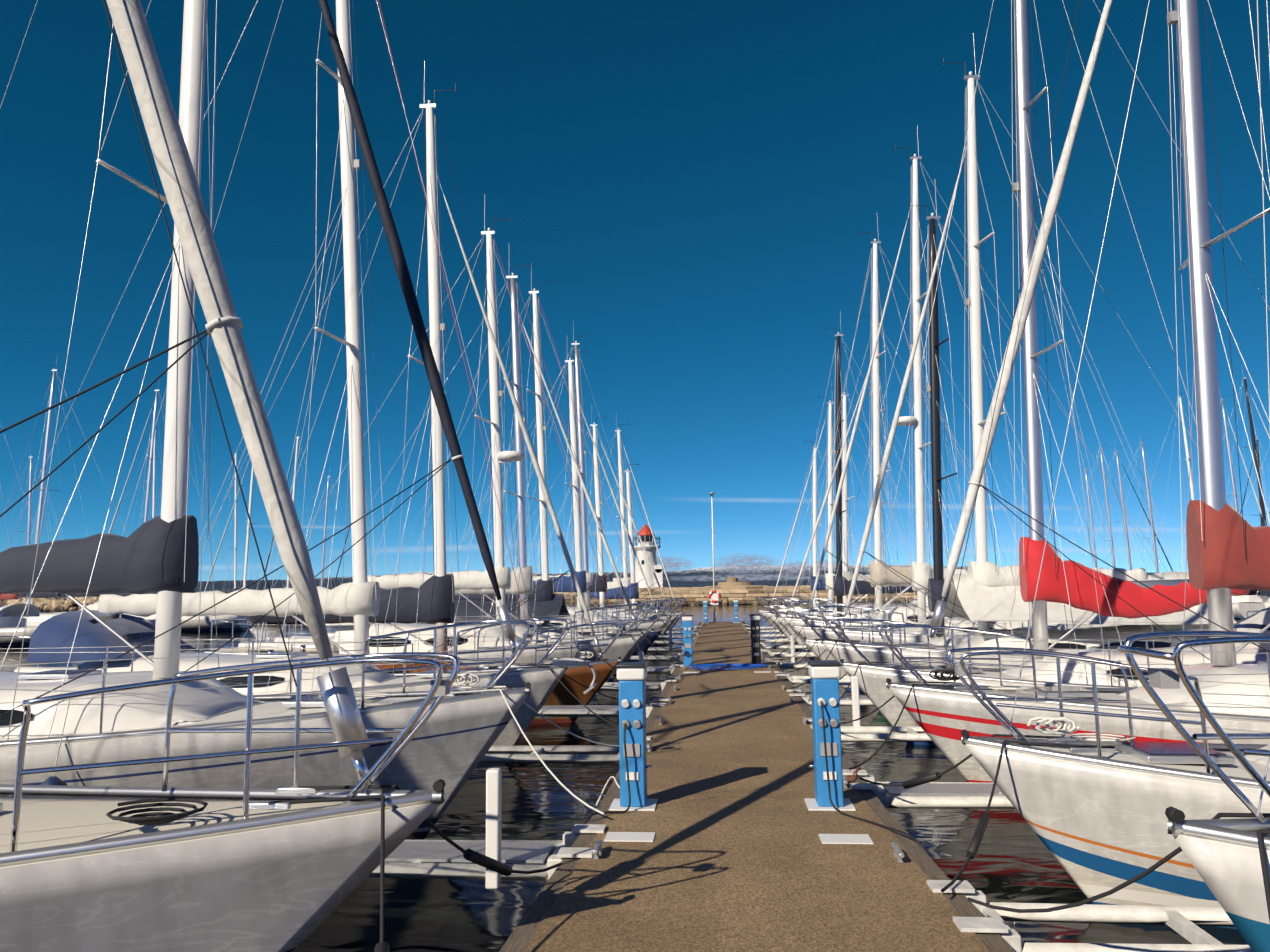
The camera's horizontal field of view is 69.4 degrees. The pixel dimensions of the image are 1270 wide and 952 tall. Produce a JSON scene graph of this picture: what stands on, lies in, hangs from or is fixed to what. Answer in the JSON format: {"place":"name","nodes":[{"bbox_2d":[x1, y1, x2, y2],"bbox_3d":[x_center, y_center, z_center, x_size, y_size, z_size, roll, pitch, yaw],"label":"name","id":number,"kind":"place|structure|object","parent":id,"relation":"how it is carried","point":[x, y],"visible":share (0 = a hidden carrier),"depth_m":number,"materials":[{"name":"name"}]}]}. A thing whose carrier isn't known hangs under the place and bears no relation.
{"place":"outdoors","nodes":[
{"label":"outdoors","id":0,"kind":"place"},
{"bbox_2d":[0,597,1247,951],"bbox_3d":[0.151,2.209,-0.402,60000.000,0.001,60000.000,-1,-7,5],"label":"water","id":1,"kind":"structure","parent":0,"point":[1014,861],"depth_m":8.18,"materials":[{"name":"black"}]},
{"bbox_2d":[0,423,62,646],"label":"sailboat","id":2,"kind":"object","parent":1,"relation":"on","point":[10,616],"visible":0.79,"depth_m":42.92,"materials":[{"name":"white plastic"}]},
{"bbox_2d":[0,445,69,612],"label":"sailboat","id":3,"kind":"object","parent":1,"relation":"on","point":[28,532],"visible":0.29,"depth_m":62.94,"materials":[{"name":"silver metal"}]},
{"bbox_2d":[0,362,155,626],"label":"sailboat","id":4,"kind":"object","parent":1,"relation":"on","point":[35,621],"visible":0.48,"depth_m":48.93,"materials":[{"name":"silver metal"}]},
{"bbox_2d":[81,426,162,608],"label":"sailboat","id":5,"kind":"object","parent":1,"relation":"on","point":[153,516],"visible":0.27,"depth_m":78.22,"materials":[{"name":"white metal"}]},
{"bbox_2d":[84,389,254,631],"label":"sailboat","id":6,"kind":"object","parent":1,"relation":"on","point":[191,625],"visible":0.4,"depth_m":56.12,"materials":[{"name":"silver metal"}]},
{"bbox_2d":[160,416,234,592],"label":"sailboat","id":7,"kind":"object","parent":1,"relation":"on","point":[200,509],"depth_m":63.25,"materials":[{"name":"white metal"}]},
{"bbox_2d":[201,453,257,592],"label":"sailboat","id":8,"kind":"object","parent":1,"relation":"on","point":[235,548],"visible":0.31,"depth_m":91.69,"materials":[{"name":"white metal"}]},
{"bbox_2d":[204,459,287,623],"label":"sailboat","id":9,"kind":"object","parent":1,"relation":"on","point":[248,530],"visible":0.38,"depth_m":70.90,"materials":[{"name":"white metal"}]},
{"bbox_2d":[0,0,561,951],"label":"boat","id":10,"kind":"object","parent":1,"relation":"on","point":[114,868],"visible":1,"depth_m":4.12,"materials":[{"name":"silver metal"}]},
{"bbox_2d":[261,436,335,589],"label":"sailboat","id":11,"kind":"object","parent":1,"relation":"on","point":[294,482],"visible":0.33,"depth_m":80.25,"materials":[{"name":"white metal"}]},
{"bbox_2d":[0,0,618,839],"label":"boat","id":12,"kind":"object","parent":1,"relation":"on","point":[454,738],"visible":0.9,"depth_m":8.42,"materials":[{"name":"silver metal"}]},
{"bbox_2d":[307,472,350,589],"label":"sailboat","id":13,"kind":"object","parent":1,"relation":"on","point":[324,538],"visible":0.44,"depth_m":85.95,"materials":[{"name":"silver metal"}]},
{"bbox_2d":[0,0,660,745],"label":"boat","id":14,"kind":"object","parent":1,"relation":"on","point":[358,598],"visible":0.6,"depth_m":12.55,"materials":[{"name":"silver metal"}]},
{"bbox_2d":[333,488,391,587],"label":"sailboat","id":15,"kind":"object","parent":1,"relation":"on","point":[343,551],"visible":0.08,"depth_m":94.56,"materials":[{"name":"black metal"}]},
{"bbox_2d":[181,61,672,723],"bbox_3d":[-4.281,-1.535,16.605,9.639,12.700,3.221,-1,-7,4],"label":"boat","id":16,"kind":"object","parent":1,"relation":"on","point":[431,599],"visible":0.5,"depth_m":16.09,"materials":[{"name":"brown plastic"}]},
{"bbox_2d":[204,208,680,697],"bbox_3d":[-4.004,-0.568,20.121,9.726,11.629,3.132,-1,-7,5],"label":"boat","id":17,"kind":"object","parent":1,"relation":"on","point":[623,645],"visible":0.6,"depth_m":19.44,"materials":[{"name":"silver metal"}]},
{"bbox_2d":[0,585,927,610],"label":"breakwater","id":18,"kind":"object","parent":1,"relation":"on","point":[744,595],"depth_m":118.78,"materials":[{"name":"beige stone"}]},
{"bbox_2d":[613,523,668,588],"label":"lighthouse","id":19,"kind":"object","parent":18,"relation":"on","point":[640,553],"visible":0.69,"depth_m":121.46,"materials":[{"name":"white paint"}]},
{"bbox_2d":[265,261,682,680],"bbox_3d":[-3.943,-0.243,23.473,10.244,11.798,3.405,-1,-7,4],"label":"boat","id":20,"kind":"object","parent":1,"relation":"on","point":[521,548],"visible":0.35,"depth_m":23.13,"materials":[{"name":"silver metal"}]},
{"bbox_2d":[368,768,605,888],"bbox_3d":[-3.594,2.619,6.591,6.730,1.155,0.840,-1,-7,5],"label":"finger","id":21,"kind":"object","parent":1,"relation":"on","point":[421,855],"visible":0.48,"depth_m":6.09},
{"bbox_2d":[390,268,681,661],"bbox_3d":[-3.459,-0.203,27.183,9.991,12.608,3.347,-2,-7,7],"label":"boat","id":22,"kind":"object","parent":1,"relation":"on","point":[545,599],"visible":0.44,"depth_m":26.65,"materials":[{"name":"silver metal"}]},
{"bbox_2d":[480,736,650,764],"bbox_3d":[-2.941,3.360,10.512,6.230,0.622,0.840,-1,-7,5],"label":"finger","id":23,"kind":"object","parent":1,"relation":"on","point":[569,754],"visible":0.08,"depth_m":10.12},
{"bbox_2d":[449,348,682,640],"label":"boat","id":24,"kind":"object","parent":1,"relation":"on","point":[563,583],"visible":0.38,"depth_m":30.02,"materials":[{"name":"silver metal"}]},
{"bbox_2d":[469,320,695,636],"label":"boat","id":25,"kind":"object","parent":1,"relation":"on","point":[580,444],"visible":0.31,"depth_m":33.75,"materials":[{"name":"silver metal"}]},
{"bbox_2d":[506,417,697,640],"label":"boat","id":26,"kind":"object","parent":1,"relation":"on","point":[600,588],"visible":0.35,"depth_m":37.10,"materials":[{"name":"silver metal"}]},
{"bbox_2d":[535,698,668,717],"bbox_3d":[-2.610,3.801,14.146,6.230,0.622,0.840,-1,-7,5],"label":"finger","id":27,"kind":"object","parent":1,"relation":"on","point":[578,711],"visible":0.19,"depth_m":13.74},
{"bbox_2d":[557,464,697,639],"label":"boat","id":28,"kind":"object","parent":1,"relation":"on","point":[632,591],"visible":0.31,"depth_m":40.28,"materials":[{"name":"silver metal"}]},
{"bbox_2d":[555,422,699,624],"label":"boat","id":29,"kind":"object","parent":1,"relation":"on","point":[613,584],"visible":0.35,"depth_m":44.06,"materials":[{"name":"silver metal"}]},
{"bbox_2d":[599,651,677,690],"bbox_3d":[-2.296,3.960,17.663,6.230,1.155,0.840,-1,-7,5],"label":"finger","id":30,"kind":"object","parent":1,"relation":"on","point":[650,686],"visible":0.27,"depth_m":17.15},
{"bbox_2d":[615,662,683,673],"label":"finger","id":31,"kind":"object","parent":1,"relation":"on","point":[667,669],"visible":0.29,"depth_m":20.57},
{"bbox_2d":[628,652,683,660],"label":"finger","id":32,"kind":"object","parent":1,"relation":"on","point":[653,658],"visible":0.15,"depth_m":24.09},
{"bbox_2d":[646,627,683,652],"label":"finger","id":33,"kind":"object","parent":1,"relation":"on","point":[653,649],"visible":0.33,"depth_m":27.50},
{"bbox_2d":[652,638,694,644],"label":"finger","id":34,"kind":"object","parent":1,"relation":"on","point":[667,642],"visible":0.06,"depth_m":31.01},
{"bbox_2d":[656,633,697,638],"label":"finger","id":35,"kind":"object","parent":1,"relation":"on","point":[673,636],"visible":0.06,"depth_m":34.47},
{"bbox_2d":[665,629,699,633],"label":"finger","id":36,"kind":"object","parent":1,"relation":"on","point":[673,632],"visible":0.15,"depth_m":37.91},
{"bbox_2d":[672,625,700,629],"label":"finger","id":37,"kind":"object","parent":1,"relation":"on","point":[674,628],"visible":0.15,"depth_m":41.40},
{"bbox_2d":[705,577,765,587],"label":"stone fortification","id":38,"kind":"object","parent":1,"relation":"on","point":[731,582],"visible":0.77,"depth_m":1700.05,"materials":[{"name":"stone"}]},
{"bbox_2d":[499,621,1014,951],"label":"pontoon walkway","id":39,"kind":"structure","parent":1,"relation":"on","point":[731,843],"depth_m":5.87,"materials":[{"name":"concrete"}]},
{"bbox_2d":[583,662,657,823],"bbox_3d":[-0.131,2.242,7.653,0.637,1.373,1.722,-1,-7,5],"label":"pedestal","id":40,"kind":"object","parent":39,"relation":"on","point":[631,677],"visible":0.96,"depth_m":7.30,"materials":[{"name":"blue plastic"}]},
{"bbox_2d":[675,615,694,666],"bbox_3d":[1.116,3.863,21.000,0.427,1.373,1.541,0,-7,-7],"label":"pedestal","id":41,"kind":"object","parent":39,"relation":"on","point":[687,640],"visible":0.88,"depth_m":20.35,"materials":[{"name":"blue plastic"}]},
{"bbox_2d":[703,600,708,622],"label":"pedestal","id":42,"kind":"object","parent":39,"relation":"on","point":[705,612],"visible":1,"depth_m":45.07,"materials":[{"name":"blue plastic"}]},
{"bbox_2d":[708,492,719,622],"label":"lamp post lifebuoy","id":43,"kind":"object","parent":39,"relation":"on","point":[714,596],"visible":1,"depth_m":45.66,"materials":[{"name":"white metal"}]},
{"bbox_2d":[687,653,768,669],"bbox_3d":[1.997,3.969,19.761,1.761,0.343,1.308,-1,-7,5],"label":"hose","id":44,"kind":"object","parent":39,"relation":"on","point":[707,666],"visible":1,"depth_m":19.62,"materials":[{"name":"blue rubber"}]},
{"bbox_2d":[733,600,739,622],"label":"pedestal","id":45,"kind":"object","parent":39,"relation":"on","point":[735,616],"visible":1,"depth_m":44.93,"materials":[{"name":"blue plastic"}]},
{"bbox_2d":[749,614,783,670],"bbox_3d":[2.918,3.763,20.391,0.827,1.373,2.250,-1,-7,5],"label":"pedestal","id":46,"kind":"object","parent":39,"relation":"on","point":[755,651],"visible":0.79,"depth_m":20.27,"materials":[{"name":"plastic"}]},
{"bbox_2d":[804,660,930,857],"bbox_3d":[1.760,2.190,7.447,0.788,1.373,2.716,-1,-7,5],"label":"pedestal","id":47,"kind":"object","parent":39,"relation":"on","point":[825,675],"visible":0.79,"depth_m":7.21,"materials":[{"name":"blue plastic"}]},
{"bbox_2d":[743,624,774,628],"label":"finger","id":48,"kind":"object","parent":1,"relation":"on","point":[768,627],"visible":0.17,"depth_m":41.39},
{"bbox_2d":[746,628,780,632],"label":"finger","id":49,"kind":"object","parent":1,"relation":"on","point":[771,631],"visible":0.08,"depth_m":38.03},
{"bbox_2d":[748,631,785,636],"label":"finger","id":50,"kind":"object","parent":1,"relation":"on","point":[772,635],"visible":0.02,"depth_m":34.67},
{"bbox_2d":[760,638,794,642],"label":"finger","id":51,"kind":"object","parent":1,"relation":"on","point":[774,640],"visible":0.08,"depth_m":31.32},
{"bbox_2d":[760,642,807,648],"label":"finger","id":52,"kind":"object","parent":1,"relation":"on","point":[800,646],"visible":0.19,"depth_m":27.96},
{"bbox_2d":[766,635,808,668],"bbox_3d":[6.200,4.293,21.350,6.230,1.155,0.840,-1,-7,5],"label":"finger","id":53,"kind":"object","parent":1,"relation":"on","point":[784,665],"visible":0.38,"depth_m":21.43},
{"bbox_2d":[761,649,816,657],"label":"finger","id":54,"kind":"object","parent":1,"relation":"on","point":[788,654],"visible":0.25,"depth_m":24.62},
{"bbox_2d":[774,671,850,683],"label":"finger","id":55,"kind":"object","parent":1,"relation":"on","point":[804,679],"visible":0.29,"depth_m":17.89},
{"bbox_2d":[743,429,915,633],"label":"boat","id":56,"kind":"object","parent":1,"relation":"on","point":[820,586],"visible":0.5,"depth_m":43.62,"materials":[{"name":"silver metal"}]},
{"bbox_2d":[786,689,874,705],"bbox_3d":[5.592,3.741,14.595,6.230,0.622,0.840,-1,-7,5],"label":"finger","id":57,"kind":"object","parent":1,"relation":"on","point":[846,700],"visible":0.21,"depth_m":14.53},
{"bbox_2d":[750,394,932,638],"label":"boat","id":58,"kind":"object","parent":1,"relation":"on","point":[829,575],"visible":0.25,"depth_m":40.22,"materials":[{"name":"silver metal"}]},
{"bbox_2d":[748,377,960,642],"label":"boat","id":59,"kind":"object","parent":1,"relation":"on","point":[848,577],"visible":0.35,"depth_m":36.86,"materials":[{"name":"silver metal"}]},
{"bbox_2d":[760,315,962,643],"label":"boat","id":60,"kind":"object","parent":1,"relation":"on","point":[841,583],"visible":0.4,"depth_m":33.34,"materials":[{"name":"silver metal"}]},
{"bbox_2d":[806,676,932,741],"bbox_3d":[5.282,3.068,11.266,6.230,1.155,0.840,-1,-7,5],"label":"finger","id":61,"kind":"object","parent":1,"relation":"on","point":[856,732],"visible":0.17,"depth_m":11.65},
{"bbox_2d":[760,316,1019,651],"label":"boat","id":62,"kind":"object","parent":1,"relation":"on","point":[783,623],"visible":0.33,"depth_m":30.07,"materials":[{"name":"silver metal"}]},
{"bbox_2d":[760,217,1027,659],"bbox_3d":[8.164,-1.082,27.053,9.355,13.997,3.097,-1,-7,4],"label":"boat","id":63,"kind":"object","parent":1,"relation":"on","point":[887,576],"visible":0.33,"depth_m":26.75,"materials":[{"name":"silver metal"}]},
{"bbox_2d":[842,769,1014,808],"bbox_3d":[4.980,2.924,7.872,6.230,0.622,0.840,-1,-7,5],"label":"finger","id":64,"kind":"object","parent":1,"relation":"on","point":[951,795],"visible":0.33,"depth_m":7.85},
{"bbox_2d":[769,129,1194,656],"bbox_3d":[8.460,-1.994,23.635,10.522,14.967,3.536,-1,-7,5],"label":"boat","id":65,"kind":"object","parent":1,"relation":"on","point":[917,576],"visible":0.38,"depth_m":23.45,"materials":[{"name":"silver metal"}]},
{"bbox_2d":[770,187,1242,690],"bbox_3d":[7.645,-0.881,20.313,9.551,11.973,3.208,-1,-7,3],"label":"boat","id":66,"kind":"object","parent":1,"relation":"on","point":[935,586],"visible":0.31,"depth_m":20.16,"materials":[{"name":"silver metal"}]},
{"bbox_2d":[779,33,1258,711],"bbox_3d":[7.327,-1.998,17.028,9.552,13.397,3.253,-1,-7,3],"label":"boat","id":67,"kind":"object","parent":1,"relation":"on","point":[985,593],"visible":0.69,"depth_m":16.46,"materials":[{"name":"silver metal"}]},
{"bbox_2d":[793,0,1269,745],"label":"boat","id":68,"kind":"object","parent":1,"relation":"on","point":[1067,582],"visible":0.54,"depth_m":12.99,"materials":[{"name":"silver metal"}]},
{"bbox_2d":[841,0,1269,782],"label":"boat","id":69,"kind":"object","parent":1,"relation":"on","point":[1227,548],"visible":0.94,"depth_m":9.77,"materials":[{"name":"silver metal"}]},
{"bbox_2d":[858,0,1269,928],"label":"boat","id":70,"kind":"object","parent":1,"relation":"on","point":[1090,808],"visible":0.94,"depth_m":6.17,"materials":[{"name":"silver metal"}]},
{"bbox_2d":[1056,459,1117,567],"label":"sailboat","id":71,"kind":"object","parent":1,"relation":"on","point":[1091,522],"visible":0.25,"depth_m":83.68,"materials":[{"name":"silver metal"}]},
{"bbox_2d":[927,880,1252,951],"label":"finger","id":72,"kind":"object","parent":1,"relation":"on","point":[1185,922],"visible":0.62,"depth_m":5.04},
{"bbox_2d":[1064,444,1147,570],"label":"sailboat","id":73,"kind":"object","parent":1,"relation":"on","point":[1109,522],"visible":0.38,"depth_m":79.11,"materials":[{"name":"silver metal"}]},
{"bbox_2d":[967,631,1269,951],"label":"boat","id":74,"kind":"object","parent":1,"relation":"on","point":[1229,859],"visible":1,"depth_m":3.40,"materials":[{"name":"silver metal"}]},
{"bbox_2d":[1068,440,1172,570],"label":"sailboat","id":75,"kind":"object","parent":1,"relation":"on","point":[1126,531],"visible":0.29,"depth_m":74.54,"materials":[{"name":"silver metal"}]},
{"bbox_2d":[1095,438,1185,572],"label":"sailboat","id":76,"kind":"object","parent":1,"relation":"on","point":[1150,506],"visible":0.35,"depth_m":69.89,"materials":[{"name":"silver metal"}]},
{"bbox_2d":[1123,385,1196,570],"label":"sailboat","id":77,"kind":"object","parent":1,"relation":"on","point":[1187,457],"visible":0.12,"depth_m":66.02,"materials":[{"name":"white metal"}]},
{"bbox_2d":[1174,387,1261,564],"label":"sailboat","id":78,"kind":"object","parent":1,"relation":"on","point":[1235,494],"visible":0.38,"depth_m":61.16,"materials":[{"name":"silver metal"}]},
{"bbox_2d":[1178,370,1269,602],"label":"sailboat","id":79,"kind":"object","parent":1,"relation":"on","point":[1239,599],"visible":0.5,"depth_m":56.52,"materials":[{"name":"white metal"}]},
{"bbox_2d":[1232,452,1269,620],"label":"sailboat","id":80,"kind":"object","parent":1,"relation":"on","point":[1262,596],"visible":0.23,"depth_m":50.61,"materials":[{"name":"white metal"}]},
{"bbox_2d":[1238,589,1269,617],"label":"sailboat","id":81,"kind":"object","parent":1,"relation":"on","point":[1244,607],"visible":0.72,"depth_m":47.00,"materials":[{"name":"white plastic"}]},
{"bbox_2d":[1240,428,1269,525],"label":"sailboat","id":82,"kind":"object","parent":1,"relation":"on","point":[1257,439],"visible":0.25,"depth_m":76.09,"materials":[{"name":"black metal"}]},
{"bbox_2d":[0,0,1269,580],"label":"sky","id":83,"kind":"structure","parent":0,"point":[691,185],"materials":[{"name":"blue"}]},
{"bbox_2d":[117,563,1154,593],"bbox_3d":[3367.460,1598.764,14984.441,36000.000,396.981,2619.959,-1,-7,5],"label":"distant hills","id":84,"kind":"structure","parent":0,"point":[671,576],"depth_m":14962.66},
{"bbox_2d":[657,558,688,571],"bbox_3d":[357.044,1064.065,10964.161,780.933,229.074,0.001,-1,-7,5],"label":"cloud","id":85,"kind":"structure","parent":0,"point":[670,563],"depth_m":10956.90,"materials":[{"name":"white"}]},
{"bbox_2d":[712,556,779,576],"bbox_3d":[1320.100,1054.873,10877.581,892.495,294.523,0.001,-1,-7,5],"label":"cloud","id":86,"kind":"structure","parent":0,"point":[750,562],"depth_m":10877.32,"materials":[{"name":"white"}]},
{"bbox_2d":[675,574,824,580],"bbox_3d":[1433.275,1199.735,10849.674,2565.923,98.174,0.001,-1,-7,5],"label":"cloud","id":87,"kind":"structure","parent":0,"point":[753,578],"depth_m":10851.85,"materials":[{"name":"white"}]},
{"bbox_2d":[773,562,811,576],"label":"cloud","id":88,"kind":"structure","parent":0,"point":[796,569],"depth_m":10821.12,"materials":[{"name":"white"}]},
{"bbox_2d":[817,562,835,569],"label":"cloud","id":89,"kind":"structure","parent":0,"point":[826,566],"depth_m":10792.98,"materials":[{"name":"white"}]},
{"bbox_2d":[860,566,946,572],"bbox_3d":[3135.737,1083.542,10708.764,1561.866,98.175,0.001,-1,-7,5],"label":"cloud","id":90,"kind":"structure","parent":0,"point":[868,569],"depth_m":10742.45,"materials":[{"name":"white"}]}
]}

